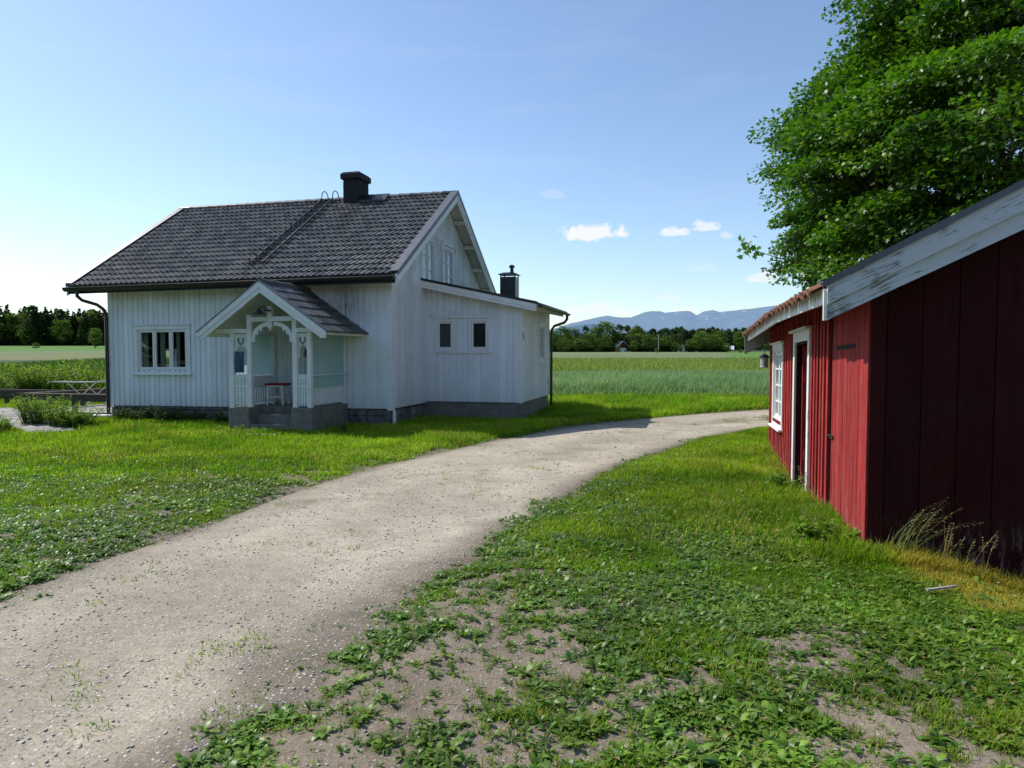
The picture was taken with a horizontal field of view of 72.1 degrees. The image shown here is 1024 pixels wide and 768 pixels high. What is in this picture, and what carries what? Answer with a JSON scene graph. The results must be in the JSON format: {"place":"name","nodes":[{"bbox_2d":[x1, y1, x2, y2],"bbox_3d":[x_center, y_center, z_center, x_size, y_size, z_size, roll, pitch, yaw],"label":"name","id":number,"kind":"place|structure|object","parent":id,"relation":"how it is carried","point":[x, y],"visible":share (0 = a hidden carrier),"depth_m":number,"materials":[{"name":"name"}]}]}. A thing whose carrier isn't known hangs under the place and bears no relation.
{"place":"outdoors","nodes":[
{"label":"outdoors","id":0,"kind":"place"},
{"bbox_2d":[337,417,348,431],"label":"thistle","id":1,"kind":"object","parent":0,"point":[343,427],"visible":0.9,"depth_m":15.12,"materials":[{"name":"green plant"}]},
{"bbox_2d":[0,410,768,767],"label":"gravel road","id":2,"kind":"structure","parent":0,"point":[148,740],"depth_m":4.56,"materials":[{"name":"gravel"}]},
{"bbox_2d":[0,0,1022,328],"label":"sky","id":3,"kind":"structure","parent":0,"point":[599,151],"materials":[{"name":"blue"}]},
{"bbox_2d":[0,345,1023,767],"bbox_3d":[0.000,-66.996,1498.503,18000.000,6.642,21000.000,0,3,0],"label":"ground","id":4,"kind":"structure","parent":0,"point":[408,713],"depth_m":3.33,"materials":[{"name":"soil"}]},
{"bbox_2d":[0,306,13,345],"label":"spruce tree","id":5,"kind":"object","parent":4,"relation":"on","point":[1,330],"visible":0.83,"depth_m":200.52,"materials":[{"name":"green plant"}]},
{"bbox_2d":[0,304,13,340],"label":"spruce tree","id":6,"kind":"object","parent":4,"relation":"on","point":[7,309],"visible":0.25,"depth_m":204.68,"materials":[{"name":"green plant"}]},
{"bbox_2d":[0,417,18,430],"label":"weed clump","id":7,"kind":"object","parent":4,"relation":"on","point":[3,424],"visible":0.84,"depth_m":14.88,"materials":[{"name":"green plant"}]},
{"bbox_2d":[0,311,29,340],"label":"broadleaf tree","id":8,"kind":"object","parent":4,"relation":"on","point":[10,317],"visible":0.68,"depth_m":201.00,"materials":[{"name":"green plant"}]},
{"bbox_2d":[14,308,21,340],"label":"spruce tree","id":9,"kind":"object","parent":4,"relation":"on","point":[19,311],"visible":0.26,"depth_m":205.40,"materials":[{"name":"green plant"}]},
{"bbox_2d":[0,363,42,388],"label":"bush","id":10,"kind":"object","parent":4,"relation":"on","point":[9,381],"visible":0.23,"depth_m":26.66,"materials":[{"name":"green plant"}]},
{"bbox_2d":[15,323,38,343],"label":"broadleaf tree","id":11,"kind":"object","parent":4,"relation":"on","point":[20,331],"visible":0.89,"depth_m":195.87,"materials":[{"name":"green plant"}]},
{"bbox_2d":[14,305,46,341],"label":"tree","id":12,"kind":"object","parent":4,"relation":"on","point":[29,311],"visible":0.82,"depth_m":197.28,"materials":[{"name":"green plant"}]},
{"bbox_2d":[0,364,69,398],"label":"bush","id":13,"kind":"object","parent":4,"relation":"on","point":[5,384],"visible":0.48,"depth_m":25.78,"materials":[{"name":"green plant"}]},
{"bbox_2d":[22,307,47,345],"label":"spruce tree","id":14,"kind":"object","parent":4,"relation":"on","point":[40,331],"visible":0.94,"depth_m":197.16,"materials":[{"name":"green plant"}]},
{"bbox_2d":[0,407,75,432],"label":"gravel path","id":15,"kind":"structure","parent":4,"relation":"on","point":[9,412],"depth_m":16.28,"materials":[{"name":"gravel"}]},
{"bbox_2d":[0,361,84,389],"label":"bush","id":16,"kind":"object","parent":4,"relation":"on","point":[30,379],"visible":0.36,"depth_m":25.72,"materials":[{"name":"green plant"}]},
{"bbox_2d":[34,306,54,345],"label":"spruce tree","id":17,"kind":"object","parent":4,"relation":"on","point":[45,314],"visible":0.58,"depth_m":200.46,"materials":[{"name":"green plant"}]},
{"bbox_2d":[9,392,81,423],"bbox_3d":[-11.272,0.595,16.789,1.469,0.830,1.461,2,3,39],"label":"weed clump","id":18,"kind":"object","parent":4,"relation":"on","point":[38,417],"visible":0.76,"depth_m":16.47,"materials":[{"name":"green plant"}]},
{"bbox_2d":[41,308,59,345],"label":"spruce tree","id":19,"kind":"object","parent":4,"relation":"on","point":[49,323],"visible":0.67,"depth_m":200.07,"materials":[{"name":"green plant"}]},
{"bbox_2d":[0,388,113,414],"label":"wooden deck","id":20,"kind":"structure","parent":4,"relation":"on","point":[76,397],"depth_m":19.43,"materials":[{"name":"grey wood"}]},
{"bbox_2d":[49,379,111,408],"bbox_3d":[-12.177,0.234,20.258,2.326,0.930,0.600,1,3,14],"label":"picnic table","id":21,"kind":"object","parent":20,"relation":"on","point":[94,382],"visible":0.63,"depth_m":20.31,"materials":[{"name":"grey wood"}]},
{"bbox_2d":[47,318,75,345],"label":"broadleaf tree","id":22,"kind":"object","parent":4,"relation":"on","point":[65,324],"visible":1,"depth_m":196.96,"materials":[{"name":"green plant"}]},
{"bbox_2d":[51,308,72,344],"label":"pine tree","id":23,"kind":"object","parent":4,"relation":"on","point":[61,314],"visible":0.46,"depth_m":203.11,"materials":[{"name":"green plant"}]},
{"bbox_2d":[38,364,105,389],"bbox_3d":[-15.833,-0.076,26.046,2.829,1.358,2.856,-2,3,-33],"label":"bush","id":24,"kind":"object","parent":4,"relation":"on","point":[54,386],"visible":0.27,"depth_m":25.32,"materials":[{"name":"green plant"}]},
{"bbox_2d":[41,402,104,426],"bbox_3d":[-10.234,0.724,16.287,1.381,0.558,1.327,1,3,30],"label":"weed clump","id":25,"kind":"object","parent":4,"relation":"on","point":[51,421],"visible":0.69,"depth_m":16.00,"materials":[{"name":"green plant"}]},
{"bbox_2d":[67,311,80,340],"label":"spruce tree","id":26,"kind":"object","parent":4,"relation":"on","point":[73,324],"visible":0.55,"depth_m":203.67,"materials":[{"name":"green plant"}]},
{"bbox_2d":[54,413,98,428],"bbox_3d":[-9.954,0.837,16.105,0.894,0.360,0.843,-1,3,-21],"label":"weed clump","id":27,"kind":"object","parent":4,"relation":"on","point":[87,421],"visible":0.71,"depth_m":15.94,"materials":[{"name":"green plant"}]},
{"bbox_2d":[70,308,82,340],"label":"spruce tree","id":28,"kind":"object","parent":4,"relation":"on","point":[78,314],"visible":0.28,"depth_m":205.83,"materials":[{"name":"green plant"}]},
{"bbox_2d":[58,356,105,389],"bbox_3d":[-14.179,-0.151,24.352,2.636,1.701,2.647,-2,3,-38],"label":"bush","id":29,"kind":"object","parent":4,"relation":"on","point":[82,376],"visible":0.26,"depth_m":24.06,"materials":[{"name":"green plant"}]},
{"bbox_2d":[73,308,92,345],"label":"spruce tree","id":30,"kind":"object","parent":4,"relation":"on","point":[82,331],"visible":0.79,"depth_m":198.86,"materials":[{"name":"green plant"}]},
{"bbox_2d":[72,310,97,338],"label":"birch tree","id":31,"kind":"object","parent":4,"relation":"on","point":[90,313],"visible":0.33,"depth_m":205.12,"materials":[{"name":"green plant"}]},
{"bbox_2d":[88,309,100,326],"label":"pine tree","id":32,"kind":"object","parent":4,"relation":"on","point":[94,310],"visible":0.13,"depth_m":208.59,"materials":[{"name":"green plant"}]},
{"bbox_2d":[87,328,102,347],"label":"birch tree","id":33,"kind":"object","parent":4,"relation":"on","point":[95,341],"visible":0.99,"depth_m":149.36,"materials":[{"name":"green plant"}]},
{"bbox_2d":[94,310,104,340],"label":"spruce tree","id":34,"kind":"object","parent":4,"relation":"on","point":[99,322],"visible":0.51,"depth_m":204.34,"materials":[{"name":"green plant"}]},
{"bbox_2d":[93,414,113,416],"bbox_3d":[-10.438,0.800,17.932,0.500,0.060,0.220,3,2,-9],"label":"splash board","id":35,"kind":"object","parent":4,"relation":"on","point":[101,415],"visible":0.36,"depth_m":17.86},
{"bbox_2d":[104,405,135,419],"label":"weed clump","id":36,"kind":"object","parent":4,"relation":"on","point":[121,415],"visible":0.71,"depth_m":17.58,"materials":[{"name":"green plant"}]},
{"bbox_2d":[125,404,162,419],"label":"weed clump","id":37,"kind":"object","parent":4,"relation":"on","point":[147,415],"visible":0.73,"depth_m":17.51,"materials":[{"name":"green plant"}]},
{"bbox_2d":[148,405,186,421],"bbox_3d":[-8.541,0.743,17.429,0.907,0.489,0.852,-2,3,-44],"label":"weed clump","id":38,"kind":"object","parent":4,"relation":"on","point":[165,416],"visible":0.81,"depth_m":17.32,"materials":[{"name":"green plant"}]},
{"bbox_2d":[175,408,212,421],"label":"weed clump","id":39,"kind":"object","parent":4,"relation":"on","point":[198,416],"visible":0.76,"depth_m":17.18,"materials":[{"name":"green plant"}]},
{"bbox_2d":[206,410,228,422],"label":"weed clump","id":40,"kind":"object","parent":4,"relation":"on","point":[219,416],"visible":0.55,"depth_m":16.77,"materials":[{"name":"green plant"}]},
{"bbox_2d":[214,425,241,430],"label":"weed clump","id":41,"kind":"object","parent":4,"relation":"on","point":[228,428],"visible":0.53,"depth_m":15.10,"materials":[{"name":"green plant"}]},
{"bbox_2d":[62,171,570,431],"bbox_3d":[-4.681,-2.358,19.595,11.717,7.200,9.846,1,3,14],"label":"white farmhouse","id":42,"kind":"object","parent":4,"relation":"on","point":[388,308],"visible":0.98,"depth_m":17.61,"materials":[{"name":"paint"}]},
{"bbox_2d":[130,324,192,374],"bbox_3d":[-8.774,-0.865,17.738,1.770,1.288,0.272,1,3,14],"label":"window","id":43,"kind":"structure","parent":42,"relation":"in","point":[138,330],"depth_m":17.75,"materials":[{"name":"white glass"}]},
{"bbox_2d":[165,348,176,366],"bbox_3d":[-9.780,-0.744,20.073,0.168,0.730,0.680,1,3,14],"label":"window","id":44,"kind":"structure","parent":42,"relation":"in","point":[166,349],"depth_m":20.28,"materials":[{"name":"white glass"}]},
{"bbox_2d":[235,351,243,372],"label":"window","id":45,"kind":"structure","parent":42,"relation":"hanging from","point":[239,361],"depth_m":15.26,"materials":[{"name":"glass"}]},
{"bbox_2d":[264,383,290,404],"bbox_3d":[-5.402,0.229,16.250,0.500,0.500,0.360,0,3,8],"label":"stool","id":46,"kind":"object","parent":42,"relation":"on","point":[274,385],"visible":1,"depth_m":16.12,"materials":[{"name":"paint"}]},
{"bbox_2d":[421,239,435,280],"bbox_3d":[-2.267,-3.170,18.363,0.226,1.270,1.020,1,3,14],"label":"window","id":47,"kind":"structure","parent":42,"relation":"in","point":[428,270],"depth_m":18.62,"materials":[{"name":"white glass"}]},
{"bbox_2d":[435,319,454,350],"bbox_3d":[-1.712,-1.254,18.155,0.520,0.810,0.170,1,3,14],"label":"window","id":48,"kind":"structure","parent":42,"relation":"in","point":[444,329],"depth_m":18.14,"materials":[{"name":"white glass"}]},
{"bbox_2d":[442,244,455,284],"bbox_3d":[-1.870,-3.230,19.850,0.262,1.298,1.120,1,3,14],"label":"window","id":49,"kind":"structure","parent":42,"relation":"in","point":[450,251],"depth_m":20.17,"materials":[{"name":"white glass"}]},
{"bbox_2d":[469,319,488,350],"bbox_3d":[-0.820,-1.244,17.929,0.540,0.810,0.170,1,3,14],"label":"window","id":50,"kind":"structure","parent":42,"relation":"in","point":[478,328],"depth_m":17.91,"materials":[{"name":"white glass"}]},
{"bbox_2d":[538,322,546,363],"bbox_3d":[0.802,-1.161,19.964,0.215,1.160,0.960,1,3,14],"label":"window","id":51,"kind":"structure","parent":42,"relation":"in","point":[541,326],"depth_m":20.03,"materials":[{"name":"white glass"}]},
{"bbox_2d":[0,356,769,389],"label":"meadow grass","id":52,"kind":"structure","parent":4,"relation":"on","point":[648,363],"depth_m":63.49,"materials":[{"name":"plant"}]},
{"bbox_2d":[0,311,769,351],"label":"distant wood","id":53,"kind":"object","parent":4,"relation":"on","point":[677,337],"visible":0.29,"depth_m":230.04,"materials":[{"name":"green plant"}]},
{"bbox_2d":[0,413,988,767],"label":"loose stones","id":54,"kind":"object","parent":4,"relation":"on","point":[292,589],"visible":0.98,"depth_m":4.67,"materials":[{"name":"gravel"}]},
{"bbox_2d":[0,413,1023,767],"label":"broadleaf weeds","id":55,"kind":"object","parent":4,"relation":"on","point":[772,703],"visible":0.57,"depth_m":3.81,"materials":[{"name":"green plant"}]},
{"bbox_2d":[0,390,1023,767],"bbox_3d":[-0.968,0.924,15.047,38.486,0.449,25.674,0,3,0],"label":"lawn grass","id":56,"kind":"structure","parent":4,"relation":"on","point":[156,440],"depth_m":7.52,"materials":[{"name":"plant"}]},
{"bbox_2d":[3,471,1020,767],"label":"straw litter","id":57,"kind":"object","parent":4,"relation":"on","point":[599,629],"visible":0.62,"depth_m":3.54,"materials":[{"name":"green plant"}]},
{"bbox_2d":[22,432,1013,595],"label":"flowers","id":58,"kind":"object","parent":4,"relation":"on","point":[637,517],"visible":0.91,"depth_m":6.17,"materials":[{"name":"white plant"}]},
{"bbox_2d":[550,329,561,346],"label":"broadleaf tree","id":59,"kind":"object","parent":4,"relation":"on","point":[555,337],"visible":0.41,"depth_m":230.48,"materials":[{"name":"green plant"}]},
{"bbox_2d":[553,325,572,345],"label":"broadleaf tree","id":60,"kind":"object","parent":4,"relation":"on","point":[566,334],"visible":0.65,"depth_m":236.27,"materials":[{"name":"green plant"}]},
{"bbox_2d":[554,337,573,351],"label":"bush","id":61,"kind":"object","parent":4,"relation":"on","point":[565,349],"visible":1,"depth_m":227.15,"materials":[{"name":"green plant"}]},
{"bbox_2d":[563,327,582,346],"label":"broadleaf tree","id":62,"kind":"object","parent":4,"relation":"on","point":[574,332],"visible":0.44,"depth_m":242.55,"materials":[{"name":"green plant"}]},
{"bbox_2d":[572,338,583,350],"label":"birch tree","id":63,"kind":"object","parent":4,"relation":"on","point":[578,342],"visible":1,"depth_m":227.15,"materials":[{"name":"green plant"}]},
{"bbox_2d":[581,325,589,346],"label":"pine tree","id":64,"kind":"object","parent":4,"relation":"on","point":[585,328],"visible":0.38,"depth_m":261.19,"materials":[{"name":"green plant"}]},
{"bbox_2d":[581,332,600,350],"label":"broadleaf tree","id":65,"kind":"object","parent":4,"relation":"on","point":[588,337],"visible":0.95,"depth_m":228.85,"materials":[{"name":"green plant"}]},
{"bbox_2d":[593,343,604,351],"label":"bush","id":66,"kind":"object","parent":4,"relation":"on","point":[600,345],"visible":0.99,"depth_m":227.11,"materials":[{"name":"green plant"}]},
{"bbox_2d":[591,327,606,334],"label":"broadleaf tree","id":67,"kind":"object","parent":4,"relation":"on","point":[598,332],"visible":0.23,"depth_m":254.39,"materials":[{"name":"green plant"}]},
{"bbox_2d":[587,319,620,344],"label":"broadleaf tree","id":68,"kind":"object","parent":4,"relation":"on","point":[607,326],"visible":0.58,"depth_m":249.28,"materials":[{"name":"green plant"}]},
{"bbox_2d":[598,334,612,349],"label":"broadleaf tree","id":69,"kind":"object","parent":4,"relation":"on","point":[607,337],"visible":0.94,"depth_m":230.26,"materials":[{"name":"green plant"}]},
{"bbox_2d":[611,341,628,351],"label":"red barn","id":70,"kind":"structure","parent":4,"relation":"on","point":[623,347],"depth_m":245.87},
{"bbox_2d":[616,324,623,335],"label":"pine tree","id":71,"kind":"object","parent":4,"relation":"on","point":[621,327],"visible":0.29,"depth_m":265.07,"materials":[{"name":"green plant"}]},
{"bbox_2d":[623,325,630,336],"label":"pine tree","id":72,"kind":"object","parent":4,"relation":"on","point":[626,328],"visible":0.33,"depth_m":260.92,"materials":[{"name":"green plant"}]},
{"bbox_2d":[630,340,638,351],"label":"broadleaf tree","id":73,"kind":"object","parent":4,"relation":"on","point":[633,346],"visible":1,"depth_m":229.16,"materials":[{"name":"green plant"}]},
{"bbox_2d":[625,324,647,345],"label":"birch tree","id":74,"kind":"object","parent":4,"relation":"on","point":[637,331],"visible":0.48,"depth_m":252.73,"materials":[{"name":"green plant"}]},
{"bbox_2d":[640,334,652,351],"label":"broadleaf tree","id":75,"kind":"object","parent":4,"relation":"on","point":[645,338],"visible":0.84,"depth_m":232.75,"materials":[{"name":"green plant"}]},
{"bbox_2d":[648,337,661,347],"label":"broadleaf tree","id":76,"kind":"object","parent":4,"relation":"on","point":[653,342],"visible":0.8,"depth_m":230.93,"materials":[{"name":"green plant"}]},
{"bbox_2d":[663,327,669,340],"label":"pine tree","id":77,"kind":"object","parent":4,"relation":"on","point":[665,330],"visible":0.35,"depth_m":324.59,"materials":[{"name":"green plant"}]},
{"bbox_2d":[660,335,674,348],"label":"broadleaf tree","id":78,"kind":"object","parent":4,"relation":"on","point":[666,342],"visible":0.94,"depth_m":231.26,"materials":[{"name":"green plant"}]},
{"bbox_2d":[670,342,679,351],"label":"bush","id":79,"kind":"object","parent":4,"relation":"on","point":[672,345],"visible":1,"depth_m":228.99,"materials":[{"name":"green plant"}]},
{"bbox_2d":[680,329,686,345],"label":"pine tree","id":80,"kind":"object","parent":4,"relation":"on","point":[683,331],"visible":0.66,"depth_m":325.30,"materials":[{"name":"green plant"}]},
{"bbox_2d":[683,339,695,348],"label":"broadleaf tree","id":81,"kind":"object","parent":4,"relation":"on","point":[689,343],"visible":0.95,"depth_m":229.15,"materials":[{"name":"green plant"}]},
{"bbox_2d":[689,329,695,339],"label":"pine tree","id":82,"kind":"object","parent":4,"relation":"on","point":[692,332],"visible":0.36,"depth_m":331.53,"materials":[{"name":"green plant"}]},
{"bbox_2d":[690,336,705,349],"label":"broadleaf tree","id":83,"kind":"object","parent":4,"relation":"on","point":[694,341],"visible":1,"depth_m":227.26,"materials":[{"name":"green plant"}]},
{"bbox_2d":[693,330,713,346],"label":"birch tree","id":84,"kind":"object","parent":4,"relation":"on","point":[701,333],"visible":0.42,"depth_m":244.44,"materials":[{"name":"green plant"}]},
{"bbox_2d":[701,334,715,351],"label":"broadleaf tree","id":85,"kind":"object","parent":4,"relation":"on","point":[709,339],"visible":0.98,"depth_m":227.16,"materials":[{"name":"green plant"}]},
{"bbox_2d":[712,338,724,351],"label":"broadleaf tree","id":86,"kind":"object","parent":4,"relation":"on","point":[717,340],"visible":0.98,"depth_m":226.88,"materials":[{"name":"green plant"}]},
{"bbox_2d":[713,330,728,346],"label":"broadleaf tree","id":87,"kind":"object","parent":4,"relation":"on","point":[719,334],"visible":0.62,"depth_m":298.55,"materials":[{"name":"green plant"}]},
{"bbox_2d":[722,343,732,351],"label":"bush","id":88,"kind":"object","parent":4,"relation":"on","point":[725,347],"visible":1,"depth_m":225.52,"materials":[{"name":"green plant"}]},
{"bbox_2d":[726,330,732,345],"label":"pine tree","id":89,"kind":"object","parent":4,"relation":"on","point":[729,333],"visible":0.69,"depth_m":325.56,"materials":[{"name":"green plant"}]},
{"bbox_2d":[729,331,735,347],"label":"pine tree","id":90,"kind":"object","parent":4,"relation":"on","point":[732,335],"visible":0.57,"depth_m":325.22,"materials":[{"name":"green plant"}]},
{"bbox_2d":[731,331,744,348],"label":"broadleaf tree","id":91,"kind":"object","parent":4,"relation":"on","point":[738,337],"visible":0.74,"depth_m":308.73,"materials":[{"name":"green plant"}]},
{"bbox_2d":[736,328,743,349],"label":"spruce tree","id":92,"kind":"object","parent":4,"relation":"on","point":[739,348],"visible":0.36,"depth_m":332.37,"materials":[{"name":"green plant"}]},
{"bbox_2d":[768,469,804,486],"bbox_3d":[3.364,1.184,8.546,0.511,0.337,0.522,1,3,16],"label":"weed clump","id":93,"kind":"object","parent":4,"relation":"on","point":[782,480],"visible":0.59,"depth_m":8.48,"materials":[{"name":"green plant"}]},
{"bbox_2d":[767,461,810,492],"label":"seed grass","id":94,"kind":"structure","parent":4,"relation":"on","point":[805,487],"depth_m":8.03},
{"bbox_2d":[778,484,830,534],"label":"seed grass","id":95,"kind":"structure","parent":4,"relation":"on","point":[807,511],"depth_m":6.03,"materials":[{"name":"plant"}]},
{"bbox_2d":[791,515,860,543],"bbox_3d":[2.640,1.227,5.831,0.598,0.188,0.456,1,3,29],"label":"weed clump","id":96,"kind":"object","parent":4,"relation":"on","point":[808,529],"visible":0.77,"depth_m":5.85,"materials":[{"name":"green plant"}]},
{"bbox_2d":[736,0,1023,298],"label":"maple tree","id":97,"kind":"object","parent":4,"relation":"on","point":[912,90],"visible":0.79,"depth_m":14.99,"materials":[{"name":"green plant"}]},
{"bbox_2d":[742,179,1023,579],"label":"red shed","id":98,"kind":"structure","parent":4,"relation":"on","point":[896,386],"depth_m":5.39,"materials":[{"name":"paint"}]},
{"bbox_2d":[759,334,768,367],"bbox_3d":[4.442,-0.587,12.378,0.176,0.596,0.173,0,3,0],"label":"lantern","id":99,"kind":"object","parent":98,"relation":"hanging from","point":[764,357],"visible":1,"depth_m":12.34,"materials":[{"name":"grey metal"}]},
{"bbox_2d":[768,341,783,431],"bbox_3d":[4.230,0.024,10.992,0.273,1.375,1.390,1,3,14],"label":"window","id":100,"kind":"structure","parent":98,"relation":"in","point":[777,365],"depth_m":11.21,"materials":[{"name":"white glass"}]},
{"bbox_2d":[800,346,830,481],"bbox_3d":[4.133,0.395,8.948,0.835,1.761,0.060,1,3,14],"label":"door","id":101,"kind":"structure","parent":98,"relation":"in","point":[804,357],"depth_m":9.04,"materials":[{"name":"red paint"}]},
{"bbox_2d":[885,498,982,553],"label":"seed grass","id":102,"kind":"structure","parent":4,"relation":"on","point":[914,522],"depth_m":5.37,"materials":[{"name":"plant"}]},
{"bbox_2d":[926,585,957,590],"bbox_3d":[2.830,1.343,4.633,0.224,0.024,0.018,0,3,-10],"label":"stick","id":103,"kind":"object","parent":4,"relation":"on","point":[941,587],"visible":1,"depth_m":4.63,"materials":[{"name":"grey wood"}]},
{"bbox_2d":[939,511,997,574],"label":"seed grass","id":104,"kind":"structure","parent":4,"relation":"on","point":[945,549],"depth_m":5.24,"materials":[{"name":"plant"}]},
{"bbox_2d":[556,324,610,336],"bbox_3d":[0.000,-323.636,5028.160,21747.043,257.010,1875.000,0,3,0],"label":"hills","id":105,"kind":"structure","parent":0,"point":[590,326],"depth_m":5413.96,"materials":[{"name":"blue"}]},
{"bbox_2d":[549,368,768,396],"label":"grain field","id":106,"kind":"structure","parent":0,"point":[646,381],"depth_m":30.21,"materials":[{"name":"green plant"}]},
{"bbox_2d":[550,305,777,333],"bbox_3d":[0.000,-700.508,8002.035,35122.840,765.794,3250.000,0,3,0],"label":"mountains","id":107,"kind":"structure","parent":0,"point":[690,320],"depth_m":8146.53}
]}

